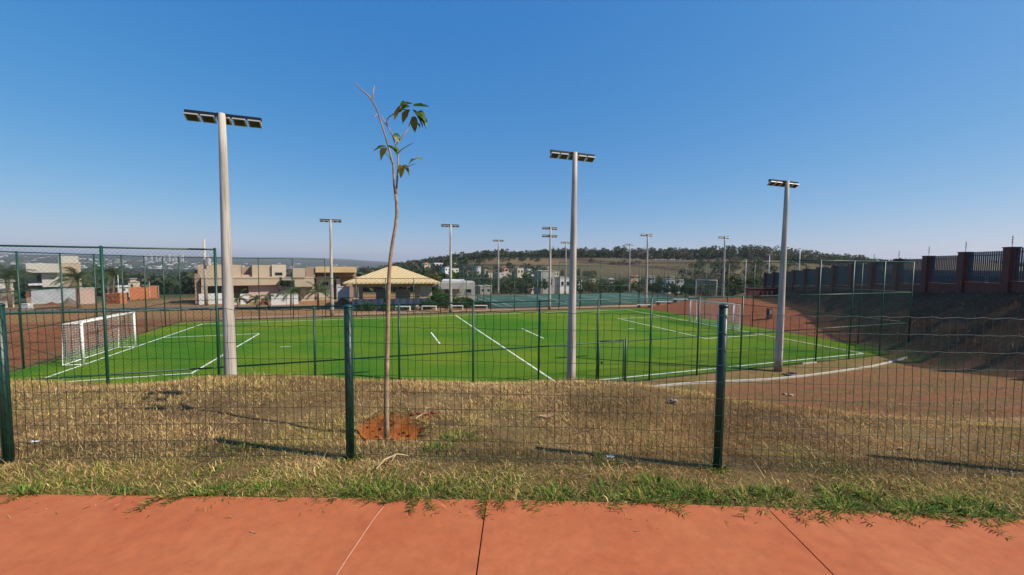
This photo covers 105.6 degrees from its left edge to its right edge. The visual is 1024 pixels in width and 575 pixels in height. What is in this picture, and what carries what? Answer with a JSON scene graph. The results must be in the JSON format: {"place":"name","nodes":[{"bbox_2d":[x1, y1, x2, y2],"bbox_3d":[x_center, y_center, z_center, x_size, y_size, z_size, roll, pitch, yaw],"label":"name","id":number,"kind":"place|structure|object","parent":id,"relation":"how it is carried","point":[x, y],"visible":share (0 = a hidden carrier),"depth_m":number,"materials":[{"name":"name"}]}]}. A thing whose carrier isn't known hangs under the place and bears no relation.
{"place":"outdoors","nodes":[
{"label":"outdoors","id":0,"kind":"place"},
{"bbox_2d":[5,305,342,311],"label":"road","id":1,"kind":"structure","parent":0,"point":[185,307],"depth_m":44.28,"materials":[{"name":"grey asphalt"}]},
{"bbox_2d":[219,305,642,318],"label":"gravel path","id":2,"kind":"structure","parent":0,"point":[247,317],"depth_m":41.86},
{"bbox_2d":[10,308,887,384],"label":"playing field","id":3,"kind":"structure","parent":0,"point":[260,338],"depth_m":23.92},
{"bbox_2d":[62,312,136,365],"bbox_3d":[-22.533,2.665,21.376,0.878,2.183,4.510,-1,4,-19],"label":"football goal","id":4,"kind":"object","parent":3,"relation":"on","point":[83,333],"visible":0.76,"depth_m":20.42,"materials":[{"name":"white paint"}]},
{"bbox_2d":[45,310,864,381],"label":"pitch markings","id":5,"kind":"object","parent":3,"relation":"on","point":[440,343],"visible":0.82,"depth_m":22.84,"materials":[{"name":"white paint"}]},
{"bbox_2d":[689,299,739,329],"bbox_3d":[17.904,2.269,34.539,0.878,2.183,4.810,-1,4,-19],"label":"football goal","id":6,"kind":"object","parent":3,"relation":"on","point":[706,301],"visible":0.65,"depth_m":35.06,"materials":[{"name":"white paint"}]},
{"bbox_2d":[0,254,1023,574],"bbox_3d":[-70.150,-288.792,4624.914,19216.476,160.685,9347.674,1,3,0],"label":"ground","id":7,"kind":"structure","parent":0,"point":[956,368],"depth_m":4.17,"materials":[{"name":"soil"}]},
{"bbox_2d":[0,288,13,307],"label":"boundary wall","id":8,"kind":"structure","parent":7,"relation":"on","point":[4,295],"depth_m":51.98,"materials":[{"name":"grey concrete"}]},
{"bbox_2d":[0,279,14,292],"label":"modern house","id":9,"kind":"structure","parent":7,"relation":"on","point":[1,284],"depth_m":57.89,"materials":[{"name":"concrete"}]},
{"bbox_2d":[0,264,36,307],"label":"palm tree","id":10,"kind":"object","parent":7,"relation":"on","point":[9,281],"visible":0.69,"depth_m":50.05,"materials":[{"name":"green plant"}]},
{"bbox_2d":[21,303,32,308],"bbox_3d":[-54.218,2.140,43.475,0.920,0.700,0.580,1,3,0],"label":"white box","id":11,"kind":"object","parent":7,"relation":"on","point":[27,305],"visible":0.5,"depth_m":43.27,"materials":[{"name":"paint"}]},
{"bbox_2d":[23,256,81,303],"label":"modern house","id":12,"kind":"structure","parent":7,"relation":"on","point":[44,279],"depth_m":66.37,"materials":[{"name":"concrete"}]},
{"bbox_2d":[59,298,76,304],"bbox_3d":[-68.487,2.162,60.245,3.200,1.250,2.045,1,3,0],"label":"soil heap","id":13,"kind":"object","parent":7,"relation":"on","point":[68,302],"visible":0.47,"depth_m":59.93,"materials":[{"name":"brown soil"}]},
{"bbox_2d":[49,266,100,307],"bbox_3d":[-49.194,0.058,44.054,3.839,4.922,4.312,2,4,28],"label":"palm tree","id":14,"kind":"object","parent":7,"relation":"on","point":[77,280],"visible":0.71,"depth_m":43.68,"materials":[{"name":"green plant"}]},
{"bbox_2d":[79,287,94,303],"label":"boundary wall","id":15,"kind":"structure","parent":7,"relation":"on","point":[86,295],"depth_m":56.25,"materials":[{"name":"beige paint"}]},
{"bbox_2d":[0,251,181,371],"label":"field fence","id":16,"kind":"object","parent":7,"relation":"on","point":[62,299],"visible":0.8,"depth_m":22.66,"materials":[{"name":"green metal"}]},
{"bbox_2d":[85,265,136,292],"bbox_3d":[-55.010,-0.378,53.413,4.863,5.432,4.453,1,3,0],"label":"palm tree","id":17,"kind":"object","parent":7,"relation":"on","point":[112,273],"visible":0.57,"depth_m":52.91,"materials":[{"name":"green plant"}]},
{"bbox_2d":[101,293,126,303],"bbox_3d":[-51.767,1.389,50.642,2.392,1.420,0.958,1,3,0],"label":"brick stack","id":18,"kind":"object","parent":7,"relation":"on","point":[117,299],"visible":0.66,"depth_m":50.23,"materials":[{"name":"orange brick"}]},
{"bbox_2d":[117,285,129,299],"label":"house","id":19,"kind":"structure","parent":7,"relation":"on","point":[125,287],"depth_m":72.47,"materials":[{"name":"paint"}]},
{"bbox_2d":[128,278,139,296],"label":"house","id":20,"kind":"structure","parent":7,"relation":"on","point":[135,284],"depth_m":90.31,"materials":[{"name":"concrete"}]},
{"bbox_2d":[129,283,158,299],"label":"brick shell","id":21,"kind":"object","parent":7,"relation":"on","point":[149,293],"visible":0.54,"depth_m":75.37,"materials":[{"name":"orange brick"}]},
{"bbox_2d":[203,239,210,305],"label":"utility pole","id":22,"kind":"object","parent":7,"relation":"on","point":[205,262],"visible":0.79,"depth_m":46.90,"materials":[{"name":"grey concrete"}]},
{"bbox_2d":[183,109,261,376],"bbox_3d":[-8.619,-0.300,11.802,1.940,9.780,0.491,-1,4,-19],"label":"floodlight pole","id":23,"kind":"object","parent":7,"relation":"on","point":[230,365],"visible":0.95,"depth_m":11.62,"materials":[{"name":"grey concrete"}]},
{"bbox_2d":[1,254,475,298],"bbox_3d":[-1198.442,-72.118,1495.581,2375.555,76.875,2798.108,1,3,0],"label":"valley forest","id":24,"kind":"object","parent":7,"relation":"on","point":[417,268],"visible":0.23,"depth_m":116.56,"materials":[{"name":"green plant"}]},
{"bbox_2d":[194,265,285,304],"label":"unfinished house","id":25,"kind":"structure","parent":7,"relation":"on","point":[267,273],"depth_m":52.26,"materials":[{"name":"concrete"}]},
{"bbox_2d":[234,294,248,304],"bbox_3d":[-34.043,1.658,48.741,1.776,1.688,0.800,-2,4,-34],"label":"hoarding","id":26,"kind":"object","parent":7,"relation":"on","point":[245,297],"visible":0.18,"depth_m":48.59,"materials":[{"name":"paint"}]},
{"bbox_2d":[234,288,251,307],"bbox_3d":[-31.048,1.346,43.862,2.290,2.524,2.643,2,3,19],"label":"palm tree","id":27,"kind":"object","parent":7,"relation":"on","point":[236,296],"visible":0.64,"depth_m":43.67,"materials":[{"name":"green plant"}]},
{"bbox_2d":[246,295,267,309],"bbox_3d":[-28.463,1.718,43.315,2.162,1.892,1.984,1,3,8],"label":"palm tree","id":28,"kind":"object","parent":7,"relation":"on","point":[256,301],"visible":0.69,"depth_m":43.14,"materials":[{"name":"green plant"}]},
{"bbox_2d":[262,294,274,308],"bbox_3d":[-27.242,1.704,43.616,1.309,1.907,1.527,1,3,0],"label":"palm tree","id":29,"kind":"object","parent":7,"relation":"on","point":[268,298],"visible":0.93,"depth_m":43.49,"materials":[{"name":"green plant"}]},
{"bbox_2d":[271,291,297,304],"bbox_3d":[-28.495,1.514,48.792,2.944,2.065,0.320,-1,4,-30],"label":"hoarding","id":30,"kind":"object","parent":7,"relation":"on","point":[277,301],"visible":0.43,"depth_m":48.49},
{"bbox_2d":[274,287,306,308],"bbox_3d":[-24.702,1.312,43.425,3.170,2.758,2.921,1,3,0],"label":"palm tree","id":31,"kind":"object","parent":7,"relation":"on","point":[290,290],"visible":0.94,"depth_m":43.34,"materials":[{"name":"green plant"}]},
{"bbox_2d":[280,268,313,300],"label":"unfinished house","id":32,"kind":"structure","parent":7,"relation":"on","point":[300,271],"depth_m":52.68,"materials":[{"name":"beige paint"}]},
{"bbox_2d":[300,287,313,300],"bbox_3d":[-28.300,1.063,53.817,1.692,2.402,0.200,-1,4,-28],"label":"garage door","id":33,"kind":"structure","parent":32,"relation":"in","point":[303,294],"depth_m":53.66,"materials":[{"name":"white metal"}]},
{"bbox_2d":[305,281,329,308],"bbox_3d":[-21.869,0.970,44.144,2.928,3.408,2.555,-1,4,-25],"label":"palm tree","id":34,"kind":"object","parent":7,"relation":"on","point":[317,289],"visible":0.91,"depth_m":44.00,"materials":[{"name":"green plant"}]},
{"bbox_2d":[320,219,341,315],"bbox_3d":[-17.627,-1.745,37.957,1.940,9.780,0.491,-1,4,-19],"label":"floodlight pole","id":35,"kind":"object","parent":7,"relation":"on","point":[331,262],"visible":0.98,"depth_m":37.80,"materials":[{"name":"black metal"}]},
{"bbox_2d":[306,267,358,299],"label":"modern house","id":36,"kind":"structure","parent":7,"relation":"on","point":[346,272],"depth_m":56.39,"materials":[{"name":"beige paint"}]},
{"bbox_2d":[337,286,349,302],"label":"boundary wall","id":37,"kind":"structure","parent":7,"relation":"on","point":[343,290],"depth_m":50.54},
{"bbox_2d":[335,298,351,304],"bbox_3d":[-21.396,1.787,49.215,2.761,1.100,1.926,1,3,0],"label":"soil heap","id":38,"kind":"object","parent":7,"relation":"on","point":[341,301],"visible":0.7,"depth_m":48.81,"materials":[{"name":"brown soil"}]},
{"bbox_2d":[357,302,376,310],"bbox_3d":[-16.090,2.098,43.097,2.526,1.213,1.147,1,3,0],"label":"shrub","id":39,"kind":"object","parent":7,"relation":"on","point":[364,308],"visible":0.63,"depth_m":42.82,"materials":[{"name":"green plant"}]},
{"bbox_2d":[352,297,429,310],"bbox_3d":[-13.533,1.891,43.974,8.483,1.500,0.155,0,3,-17],"label":"screen fence","id":40,"kind":"object","parent":7,"relation":"on","point":[393,301],"visible":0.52,"depth_m":43.95,"materials":[{"name":"blue fabric"}]},
{"bbox_2d":[355,82,428,438],"bbox_3d":[-1.018,-0.163,3.436,0.542,3.057,0.446,1,3,0],"label":"sapling","id":41,"kind":"object","parent":7,"relation":"on","point":[420,114],"visible":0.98,"depth_m":3.39,"materials":[{"name":"brown plant"}]},
{"bbox_2d":[343,266,442,310],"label":"pavilion","id":42,"kind":"structure","parent":7,"relation":"on","point":[422,285],"depth_m":46.21,"materials":[{"name":"beige tile"}]},
{"bbox_2d":[180,257,637,320],"bbox_3d":[-6.394,0.007,41.287,47.036,5.800,0.083,-1,4,-19],"label":"field fence","id":43,"kind":"object","parent":7,"relation":"on","point":[356,297],"visible":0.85,"depth_m":38.86,"materials":[{"name":"green metal"}]},
{"bbox_2d":[420,300,436,308],"bbox_3d":[-10.145,1.937,45.181,3.010,1.410,1.209,1,3,0],"label":"shrub","id":44,"kind":"object","parent":7,"relation":"on","point":[431,301],"visible":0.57,"depth_m":44.94,"materials":[{"name":"green plant"}]},
{"bbox_2d":[356,249,508,273],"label":"hill woodland","id":45,"kind":"object","parent":7,"relation":"on","point":[369,270],"visible":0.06,"depth_m":503.75,"materials":[{"name":"green plant"}]},
{"bbox_2d":[432,285,442,302],"bbox_3d":[-9.467,1.085,47.649,2.542,2.814,1.172,1,3,0],"label":"shrub","id":46,"kind":"object","parent":7,"relation":"on","point":[434,288],"visible":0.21,"depth_m":47.47,"materials":[{"name":"green plant"}]},
{"bbox_2d":[430,273,445,281],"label":"tree","id":47,"kind":"object","parent":7,"relation":"on","point":[435,275],"visible":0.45,"depth_m":73.66,"materials":[{"name":"green plant"}]},
{"bbox_2d":[427,292,457,307],"bbox_3d":[-8.348,1.529,46.195,3.941,2.129,1.238,1,3,0],"label":"shrub","id":48,"kind":"object","parent":7,"relation":"on","point":[437,296],"visible":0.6,"depth_m":45.96,"materials":[{"name":"green plant"}]},
{"bbox_2d":[442,267,448,274],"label":"hillside house","id":49,"kind":"structure","parent":7,"relation":"on","point":[445,269],"depth_m":149.57,"materials":[{"name":"white paint"}]},
{"bbox_2d":[440,271,456,289],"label":"tree","id":50,"kind":"object","parent":7,"relation":"on","point":[443,275],"visible":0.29,"depth_m":69.67,"materials":[{"name":"green plant"}]},
{"bbox_2d":[441,224,458,312],"bbox_3d":[-6.601,-1.865,41.748,1.940,9.780,0.491,-1,4,-19],"label":"floodlight pole","id":51,"kind":"object","parent":7,"relation":"on","point":[450,268],"visible":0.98,"depth_m":41.59,"materials":[{"name":"black metal"}]},
{"bbox_2d":[432,279,474,300],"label":"service block","id":52,"kind":"structure","parent":7,"relation":"on","point":[459,285],"depth_m":51.23,"materials":[{"name":"metal"}]},
{"bbox_2d":[0,245,914,383],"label":"field fence","id":53,"kind":"object","parent":7,"relation":"on","point":[315,361],"visible":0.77,"depth_m":14.86,"materials":[{"name":"green metal"}]},
{"bbox_2d":[455,272,469,279],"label":"tree","id":54,"kind":"object","parent":7,"relation":"on","point":[457,275],"visible":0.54,"depth_m":79.28,"materials":[{"name":"green plant"}]},
{"bbox_2d":[452,297,474,307],"bbox_3d":[-5.864,1.816,46.598,3.155,1.558,1.228,1,3,0],"label":"shrub","id":55,"kind":"object","parent":7,"relation":"on","point":[468,300],"visible":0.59,"depth_m":46.43,"materials":[{"name":"green plant"}]},
{"bbox_2d":[459,264,490,307],"bbox_3d":[-5.634,-0.586,55.126,0.087,5.400,19.085,-1,4,-19],"label":"court fence","id":56,"kind":"object","parent":7,"relation":"on","point":[477,284],"visible":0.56,"depth_m":52.08,"materials":[{"name":"green metal"}]},
{"bbox_2d":[471,300,489,307],"bbox_3d":[-3.749,2.024,47.418,2.529,1.088,1.247,1,3,0],"label":"shrub","id":57,"kind":"object","parent":7,"relation":"on","point":[482,304],"visible":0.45,"depth_m":47.14,"materials":[{"name":"green plant"}]},
{"bbox_2d":[473,274,489,284],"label":"tree","id":58,"kind":"object","parent":7,"relation":"on","point":[482,277],"visible":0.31,"depth_m":94.87,"materials":[{"name":"green plant"}]},
{"bbox_2d":[475,285,491,293],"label":"hillside house","id":59,"kind":"structure","parent":7,"relation":"on","point":[484,288],"depth_m":84.13,"materials":[{"name":"paint"}]},
{"bbox_2d":[493,240,503,294],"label":"floodlight pole","id":60,"kind":"object","parent":7,"relation":"on","point":[498,264],"visible":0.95,"depth_m":66.62,"materials":[{"name":"black metal"}]},
{"bbox_2d":[494,281,513,293],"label":"tree","id":61,"kind":"object","parent":7,"relation":"on","point":[502,284],"visible":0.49,"depth_m":89.88,"materials":[{"name":"green plant"}]},
{"bbox_2d":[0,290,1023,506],"bbox_3d":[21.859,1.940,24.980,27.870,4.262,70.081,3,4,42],"label":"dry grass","id":62,"kind":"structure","parent":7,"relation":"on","point":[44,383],"depth_m":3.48,"materials":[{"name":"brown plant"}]},
{"bbox_2d":[0,428,1023,538],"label":"green grass","id":63,"kind":"structure","parent":7,"relation":"on","point":[952,506],"depth_m":2.58,"materials":[{"name":"green plant"}]},
{"bbox_2d":[376,453,407,469],"bbox_3d":[-0.900,1.280,2.891,0.058,0.037,0.266,4,5,43],"label":"dry stick","id":64,"kind":"object","parent":63,"relation":"on","point":[394,455],"visible":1,"depth_m":2.90,"materials":[{"name":"beige wood"}]},
{"bbox_2d":[0,303,1023,472],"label":"wire fence","id":65,"kind":"object","parent":7,"relation":"on","point":[7,438],"visible":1,"depth_m":2.89,"materials":[{"name":"green metal"}]},
{"bbox_2d":[0,494,1023,574],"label":"footpath","id":66,"kind":"structure","parent":7,"relation":"on","point":[102,536],"depth_m":2.13,"materials":[{"name":"red concrete"}]},
{"bbox_2d":[336,503,385,574],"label":"mortar line","id":67,"kind":"object","parent":66,"relation":"on","point":[359,540],"visible":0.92,"depth_m":2.10,"materials":[{"name":"concrete"}]},
{"bbox_2d":[508,277,525,292],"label":"tree","id":68,"kind":"object","parent":7,"relation":"on","point":[519,281],"visible":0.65,"depth_m":83.57,"materials":[{"name":"green plant"}]},
{"bbox_2d":[514,268,523,279],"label":"hillside house","id":69,"kind":"structure","parent":7,"relation":"on","point":[518,275],"depth_m":214.77,"materials":[{"name":"beige paint"}]},
{"bbox_2d":[521,273,535,292],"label":"tree","id":70,"kind":"object","parent":7,"relation":"on","point":[528,278],"visible":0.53,"depth_m":90.89,"materials":[{"name":"green plant"}]},
{"bbox_2d":[535,280,547,293],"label":"tree","id":71,"kind":"object","parent":7,"relation":"on","point":[544,286],"visible":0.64,"depth_m":85.48,"materials":[{"name":"green plant"}]},
{"bbox_2d":[533,270,554,293],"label":"hillside house","id":72,"kind":"structure","parent":7,"relation":"on","point":[546,275],"depth_m":100.54,"materials":[{"name":"paint"}]},
{"bbox_2d":[542,227,557,309],"bbox_3d":[4.417,-2.069,45.531,1.940,9.950,0.491,-1,4,-19],"label":"floodlight pole","id":73,"kind":"object","parent":7,"relation":"on","point":[550,236],"visible":1,"depth_m":45.38,"materials":[{"name":"grey concrete"}]},
{"bbox_2d":[459,265,641,294],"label":"court fence","id":74,"kind":"object","parent":7,"relation":"on","point":[628,277],"visible":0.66,"depth_m":69.17,"materials":[{"name":"green metal"}]},
{"bbox_2d":[555,277,568,293],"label":"hillside house","id":75,"kind":"structure","parent":7,"relation":"on","point":[562,280],"depth_m":103.98,"materials":[{"name":"paint"}]},
{"bbox_2d":[561,242,569,293],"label":"floodlight pole","id":76,"kind":"object","parent":7,"relation":"on","point":[566,243],"visible":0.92,"depth_m":70.72,"materials":[{"name":"black metal"}]},
{"bbox_2d":[549,150,595,379],"bbox_3d":[2.408,-0.470,15.590,1.940,9.780,0.491,-1,4,-19],"label":"floodlight pole","id":77,"kind":"object","parent":7,"relation":"on","point":[574,157],"visible":0.98,"depth_m":15.43,"materials":[{"name":"grey metal"}]},
{"bbox_2d":[475,293,688,307],"bbox_3d":[11.317,1.755,61.108,35.900,0.001,18.600,-1,4,-19],"label":"tennis court","id":78,"kind":"object","parent":7,"relation":"on","point":[545,297],"visible":0.4,"depth_m":59.40,"materials":[{"name":"green paint"}]},
{"bbox_2d":[475,294,671,306],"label":"court markings","id":79,"kind":"object","parent":78,"relation":"on","point":[565,303],"visible":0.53,"depth_m":60.83,"materials":[{"name":"white paint"}]},
{"bbox_2d":[582,281,599,291],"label":"tree","id":80,"kind":"object","parent":7,"relation":"on","point":[591,285],"visible":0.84,"depth_m":87.47,"materials":[{"name":"green plant"}]},
{"bbox_2d":[594,282,616,292],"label":"tree","id":81,"kind":"object","parent":7,"relation":"on","point":[605,287],"visible":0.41,"depth_m":91.56,"materials":[{"name":"green plant"}]},
{"bbox_2d":[490,265,724,307],"bbox_3d":[14.508,-0.218,51.917,36.087,5.400,0.087,-1,4,-19],"label":"court fence","id":82,"kind":"object","parent":7,"relation":"on","point":[675,278],"visible":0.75,"depth_m":50.94,"materials":[{"name":"green metal"}]},
{"bbox_2d":[612,280,630,292],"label":"tree","id":83,"kind":"object","parent":7,"relation":"on","point":[616,283],"visible":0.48,"depth_m":93.27,"materials":[{"name":"green plant"}]},
{"bbox_2d":[424,256,827,296],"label":"slope scrub","id":84,"kind":"object","parent":7,"relation":"on","point":[730,292],"visible":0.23,"depth_m":171.47,"materials":[{"name":"green plant"}]},
{"bbox_2d":[625,244,633,292],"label":"floodlight pole","id":85,"kind":"object","parent":7,"relation":"on","point":[629,265],"visible":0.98,"depth_m":75.14,"materials":[{"name":"black metal"}]},
{"bbox_2d":[631,282,644,291],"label":"tree","id":86,"kind":"object","parent":7,"relation":"on","point":[637,286],"visible":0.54,"depth_m":90.01,"materials":[{"name":"green plant"}]},
{"bbox_2d":[640,234,652,303],"bbox_3d":[18.015,-2.241,52.111,1.940,9.780,0.491,-1,4,-19],"label":"floodlight pole","id":87,"kind":"object","parent":7,"relation":"on","point":[646,278],"visible":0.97,"depth_m":51.94,"materials":[{"name":"black metal"}]},
{"bbox_2d":[643,279,664,293],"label":"tree","id":88,"kind":"object","parent":7,"relation":"on","point":[655,286],"visible":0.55,"depth_m":95.34,"materials":[{"name":"green plant"}]},
{"bbox_2d":[663,283,679,295],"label":"tree","id":89,"kind":"object","parent":7,"relation":"on","point":[672,291],"visible":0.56,"depth_m":91.19,"materials":[{"name":"green plant"}]},
{"bbox_2d":[667,398,677,403],"bbox_3d":[1.791,1.270,4.338,0.138,0.064,0.092,1,3,0],"label":"stone","id":90,"kind":"object","parent":7,"relation":"on","point":[670,400],"visible":0.93,"depth_m":4.32,"materials":[{"name":"grey stone"}]},
{"bbox_2d":[642,266,722,298],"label":"court fence","id":91,"kind":"object","parent":7,"relation":"on","point":[664,282],"visible":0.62,"depth_m":66.00,"materials":[{"name":"green metal"}]},
{"bbox_2d":[679,285,697,296],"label":"tree","id":92,"kind":"object","parent":7,"relation":"on","point":[693,289],"visible":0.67,"depth_m":96.20,"materials":[{"name":"green plant"}]},
{"bbox_2d":[695,279,716,296],"bbox_3d":[32.247,0.229,64.623,3.340,3.060,0.140,4,4,42],"label":"court goal","id":93,"kind":"object","parent":7,"relation":"on","point":[704,286],"visible":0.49,"depth_m":64.86,"materials":[{"name":"paint"}]},
{"bbox_2d":[709,278,721,290],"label":"tree","id":94,"kind":"object","parent":7,"relation":"on","point":[711,288],"visible":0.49,"depth_m":73.80,"materials":[{"name":"green plant"}]},
{"bbox_2d":[718,236,729,297],"bbox_3d":[29.909,-2.303,55.039,1.940,9.780,0.491,-1,4,-19],"label":"floodlight pole","id":95,"kind":"object","parent":7,"relation":"on","point":[723,274],"visible":0.94,"depth_m":54.86,"materials":[{"name":"black metal"}]},
{"bbox_2d":[721,270,738,290],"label":"tree","id":96,"kind":"object","parent":7,"relation":"on","point":[731,276],"visible":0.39,"depth_m":77.17,"materials":[{"name":"green plant"}]},
{"bbox_2d":[725,277,743,294],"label":"tree","id":97,"kind":"object","parent":7,"relation":"on","point":[737,284],"visible":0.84,"depth_m":69.96,"materials":[{"name":"green plant"}]},
{"bbox_2d":[467,244,1022,266],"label":"ridge woodland","id":98,"kind":"object","parent":7,"relation":"on","point":[742,251],"visible":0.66,"depth_m":439.14,"materials":[{"name":"green plant"}]},
{"bbox_2d":[743,277,759,285],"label":"tree","id":99,"kind":"object","parent":7,"relation":"on","point":[751,279],"visible":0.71,"depth_m":65.47,"materials":[{"name":"green plant"}]},
{"bbox_2d":[745,288,777,297],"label":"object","id":100,"kind":"object","parent":7,"relation":"on","point":[749,292],"visible":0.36,"depth_m":52.11,"materials":[{"name":"red paint"}]},
{"bbox_2d":[766,308,772,318],"bbox_3d":[23.945,2.533,36.189,0.360,1.200,0.370,1,3,0],"label":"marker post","id":101,"kind":"object","parent":7,"relation":"on","point":[770,312],"visible":0.63,"depth_m":36.03,"materials":[{"name":"grey paint"}]},
{"bbox_2d":[678,256,867,285],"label":"bank trees","id":102,"kind":"object","parent":7,"relation":"on","point":[715,266],"visible":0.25,"depth_m":243.93,"materials":[{"name":"green plant"}]},
{"bbox_2d":[638,262,912,346],"bbox_3d":[20.198,0.526,36.473,0.082,5.800,26.483,-1,4,-19],"label":"field fence","id":103,"kind":"object","parent":7,"relation":"on","point":[753,305],"visible":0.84,"depth_m":32.39,"materials":[{"name":"green metal"}]},
{"bbox_2d":[651,357,906,386],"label":"kerb","id":104,"kind":"structure","parent":7,"relation":"on","point":[764,379],"depth_m":18.34,"materials":[{"name":"grey concrete"}]},
{"bbox_2d":[767,179,799,371],"bbox_3d":[13.422,-0.390,19.389,1.940,9.780,0.491,-1,4,-19],"label":"floodlight pole","id":105,"kind":"object","parent":7,"relation":"on","point":[787,185],"visible":0.98,"depth_m":19.25,"materials":[{"name":"grey metal"}]},
{"bbox_2d":[763,237,1023,292],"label":"boundary wall","id":106,"kind":"structure","parent":7,"relation":"on","point":[964,275],"depth_m":27.71,"materials":[{"name":"red paint"}]},
{"bbox_2d":[867,257,1023,284],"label":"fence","id":107,"kind":"object","parent":7,"relation":"on","point":[955,268],"visible":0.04,"depth_m":34.95,"materials":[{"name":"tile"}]},
{"bbox_2d":[0,0,1023,264],"label":"sky","id":108,"kind":"structure","parent":0,"point":[898,124],"materials":[{"name":"blue"}]},
{"bbox_2d":[783,372,800,375],"bbox_3d":[13.567,4.222,18.868,0.640,0.135,0.440,-1,4,-19],"label":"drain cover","id":109,"kind":"object","parent":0,"point":[792,374],"visible":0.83,"depth_m":18.79,"materials":[{"name":"grey concrete"}]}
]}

